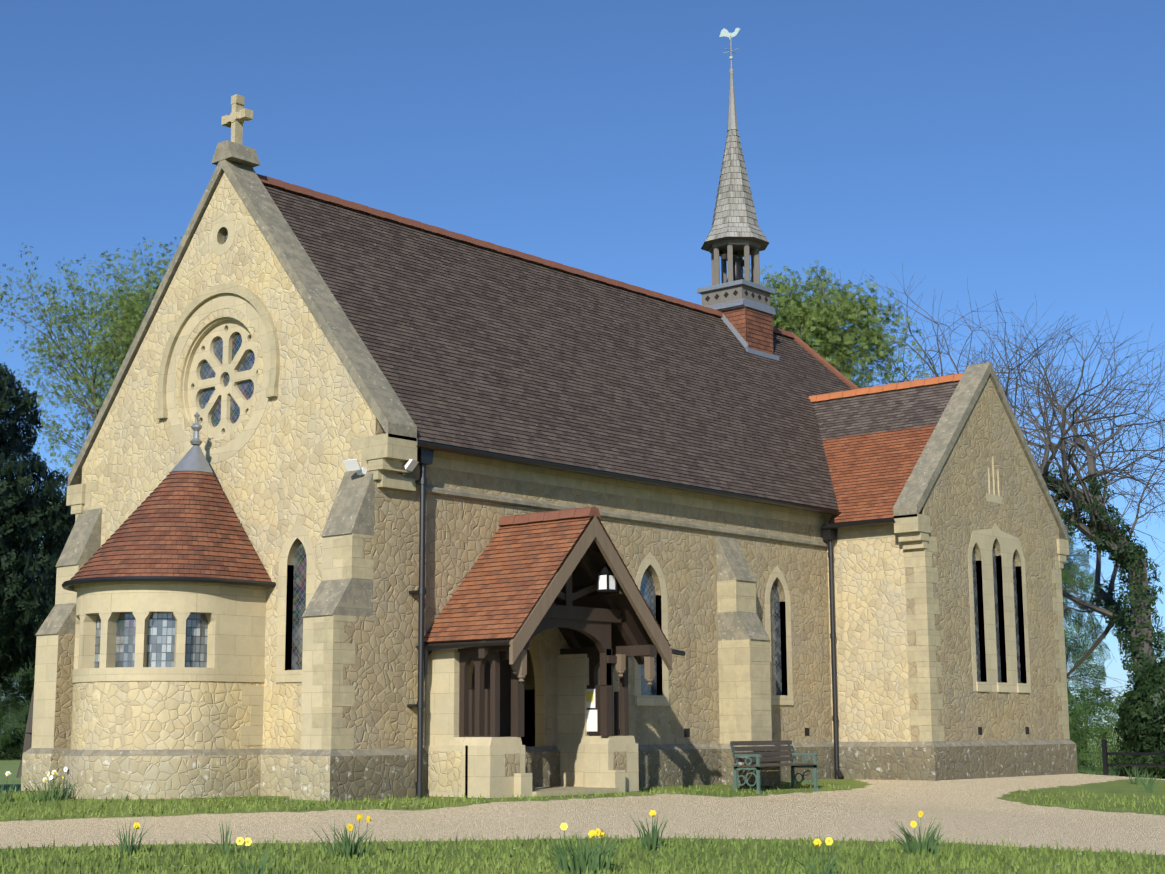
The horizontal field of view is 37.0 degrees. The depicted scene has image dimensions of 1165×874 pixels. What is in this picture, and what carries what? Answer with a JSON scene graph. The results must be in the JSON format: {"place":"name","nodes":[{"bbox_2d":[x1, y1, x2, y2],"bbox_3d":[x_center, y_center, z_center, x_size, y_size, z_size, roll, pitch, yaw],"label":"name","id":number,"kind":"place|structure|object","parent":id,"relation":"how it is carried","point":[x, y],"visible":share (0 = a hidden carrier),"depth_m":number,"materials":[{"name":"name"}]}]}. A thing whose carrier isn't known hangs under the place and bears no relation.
{"place":"outdoors","nodes":[
{"label":"outdoors","id":0,"kind":"place"},
{"bbox_2d":[0,728,1129,790],"bbox_3d":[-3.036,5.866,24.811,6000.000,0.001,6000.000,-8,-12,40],"label":"fence","id":1,"kind":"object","parent":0,"point":[11,766],"depth_m":83.48,"materials":[{"name":"black metal"}]},
{"bbox_2d":[0,582,38,747],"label":"tree","id":2,"kind":"object","parent":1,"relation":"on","point":[3,697],"depth_m":155.82,"materials":[{"name":"green plant"}]},
{"bbox_2d":[0,499,67,759],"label":"tree","id":3,"kind":"object","parent":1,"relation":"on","point":[19,713],"visible":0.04,"depth_m":106.16,"materials":[{"name":"green plant"}]},
{"bbox_2d":[0,518,74,700],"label":"tree","id":4,"kind":"object","parent":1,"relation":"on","point":[23,672],"visible":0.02,"depth_m":102.05,"materials":[{"name":"green plant"}]},
{"bbox_2d":[803,263,1164,767],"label":"oak tree","id":5,"kind":"object","parent":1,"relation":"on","point":[1046,455],"visible":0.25,"depth_m":75.82,"materials":[{"name":"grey plant"}]},
{"bbox_2d":[1067,688,1089,764],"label":"bush","id":6,"kind":"object","parent":5,"relation":"attached to","point":[1078,735],"depth_m":72.40,"materials":[{"name":"green plant"}]},
{"bbox_2d":[864,290,1164,769],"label":"oak tree","id":7,"kind":"object","parent":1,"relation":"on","point":[1061,446],"visible":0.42,"depth_m":56.49,"materials":[{"name":"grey plant"}]},
{"bbox_2d":[1043,464,1164,688],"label":"ivy","id":8,"kind":"object","parent":7,"relation":"attached to","point":[1134,551],"visible":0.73,"depth_m":56.27,"materials":[{"name":"green plant"}]},
{"bbox_2d":[1061,526,1118,740],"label":"tree","id":9,"kind":"object","parent":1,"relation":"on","point":[1080,648],"visible":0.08,"depth_m":104.97,"materials":[{"name":"green plant"}]},
{"bbox_2d":[1067,686,1155,776],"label":"hedge","id":10,"kind":"object","parent":1,"relation":"on","point":[1075,718],"visible":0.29,"depth_m":52.20,"materials":[{"name":"green plant"}]},
{"bbox_2d":[1109,659,1164,778],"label":"shrub foliage","id":11,"kind":"object","parent":1,"relation":"on","point":[1146,724],"visible":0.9,"depth_m":50.19,"materials":[{"name":"green plant"}]},
{"bbox_2d":[1140,382,1164,479],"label":"oak tree","id":12,"kind":"object","parent":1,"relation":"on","point":[1158,433],"visible":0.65,"depth_m":65.50,"materials":[{"name":"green plant"}]},
{"bbox_2d":[1158,632,1164,657],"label":"tree","id":13,"kind":"object","parent":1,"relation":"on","point":[1163,639],"visible":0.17,"depth_m":152.14,"materials":[{"name":"green plant"}]},
{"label":"yew tree trunk","id":14,"kind":"object","parent":1,"relation":"on","visible":0},
{"bbox_2d":[0,362,74,685],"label":"yew tree","id":15,"kind":"object","parent":14,"relation":"attached to","point":[19,630],"visible":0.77,"depth_m":37.52,"materials":[{"name":"green plant"}]},
{"bbox_2d":[0,773,1164,873],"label":"ground","id":16,"kind":"structure","parent":0,"point":[868,811],"depth_m":22.82,"materials":[{"name":"beige gravel"}]},
{"bbox_2d":[0,236,182,777],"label":"spring tree","id":17,"kind":"object","parent":16,"relation":"on","point":[134,308],"depth_m":67.17,"materials":[{"name":"green plant"}]},
{"bbox_2d":[31,172,832,749],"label":"church nave walls","id":18,"kind":"structure","parent":16,"relation":"on","point":[735,594],"depth_m":28.25,"materials":[{"name":"beige stone"}]},
{"bbox_2d":[156,216,279,462],"bbox_3d":[-5.900,-1.608,28.646,3.120,4.140,0.350,-8,-12,40],"label":"rose window","id":19,"kind":"structure","parent":18,"relation":"in","point":[220,378],"depth_m":28.67,"materials":[{"name":"beige stone"}]},
{"bbox_2d":[66,94,1068,568],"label":"church gable copings","id":20,"kind":"object","parent":18,"relation":"on","point":[392,450],"visible":0.73,"depth_m":29.16,"materials":[{"name":"beige stone"}]},
{"bbox_2d":[257,174,963,522],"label":"church roofs","id":21,"kind":"structure","parent":18,"relation":"on","point":[469,342],"depth_m":32.53,"materials":[{"name":"brown tile"}]},
{"bbox_2d":[697,28,778,360],"bbox_3d":[3.498,-5.569,40.235,1.499,8.196,1.499,-8,-12,40],"label":"bell turret","id":22,"kind":"object","parent":21,"relation":"on","point":[736,235],"visible":0.85,"depth_m":39.66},
{"bbox_2d":[343,440,895,797],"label":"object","id":23,"kind":"object","parent":18,"relation":"attached to","point":[829,529],"visible":0.96,"depth_m":27.50,"materials":[{"name":"black metal"}]},
{"bbox_2d":[423,516,671,797],"bbox_3d":[-0.512,3.357,26.736,1.910,4.160,3.680,-8,-12,40],"label":"porch","id":24,"kind":"object","parent":16,"relation":"on","point":[590,603],"depth_m":26.69,"materials":[{"name":"beige stone"}]},
{"bbox_2d":[416,506,685,655],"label":"porch roof","id":25,"kind":"structure","parent":24,"relation":"attached to","point":[518,564],"depth_m":26.22,"materials":[{"name":"orange tile"}]},
{"bbox_2d":[21,739,1077,800],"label":"stone plinth","id":26,"kind":"structure","parent":16,"relation":"on","point":[329,775],"depth_m":27.42,"materials":[{"name":"beige stone"}]},
{"bbox_2d":[62,412,275,749],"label":"apse","id":27,"kind":"structure","parent":26,"relation":"on","point":[169,651],"depth_m":26.15,"materials":[{"name":"beige stone"}]},
{"bbox_2d":[0,767,1161,873],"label":"daffodils","id":28,"kind":"object","parent":16,"relation":"on","point":[578,861],"visible":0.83,"depth_m":18.64,"materials":[{"name":"green plant"}]},
{"bbox_2d":[0,780,1164,873],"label":"grass tufts","id":29,"kind":"object","parent":16,"relation":"on","point":[1018,855],"visible":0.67,"depth_m":18.76,"materials":[{"name":"green plant"}]},
{"bbox_2d":[135,789,1133,865],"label":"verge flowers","id":30,"kind":"object","parent":16,"relation":"on","point":[422,802],"visible":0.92,"depth_m":24.08,"materials":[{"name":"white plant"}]},
{"bbox_2d":[730,740,818,793],"bbox_3d":[3.361,5.770,30.443,0.630,0.910,1.850,-8,-12,40],"label":"bench","id":31,"kind":"object","parent":16,"relation":"on","point":[757,759],"visible":0.98,"depth_m":30.54,"materials":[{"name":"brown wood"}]},
{"bbox_2d":[743,260,935,387],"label":"birch tree","id":32,"kind":"object","parent":16,"relation":"on","point":[814,318],"depth_m":54.27,"materials":[{"name":"green plant"}]},
{"bbox_2d":[1101,739,1164,775],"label":"fence","id":33,"kind":"object","parent":16,"relation":"on","point":[1105,754],"visible":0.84,"depth_m":44.39,"materials":[{"name":"brown wood"}]},
{"bbox_2d":[0,0,1164,730],"label":"sky","id":34,"kind":"structure","parent":0,"point":[1014,148],"materials":[{"name":"blue"}]},
{"bbox_2d":[826,377,1069,741],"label":"church transept walls","id":35,"kind":"structure","parent":0,"point":[954,631],"depth_m":34.43,"materials":[{"name":"beige stone"}]}
]}

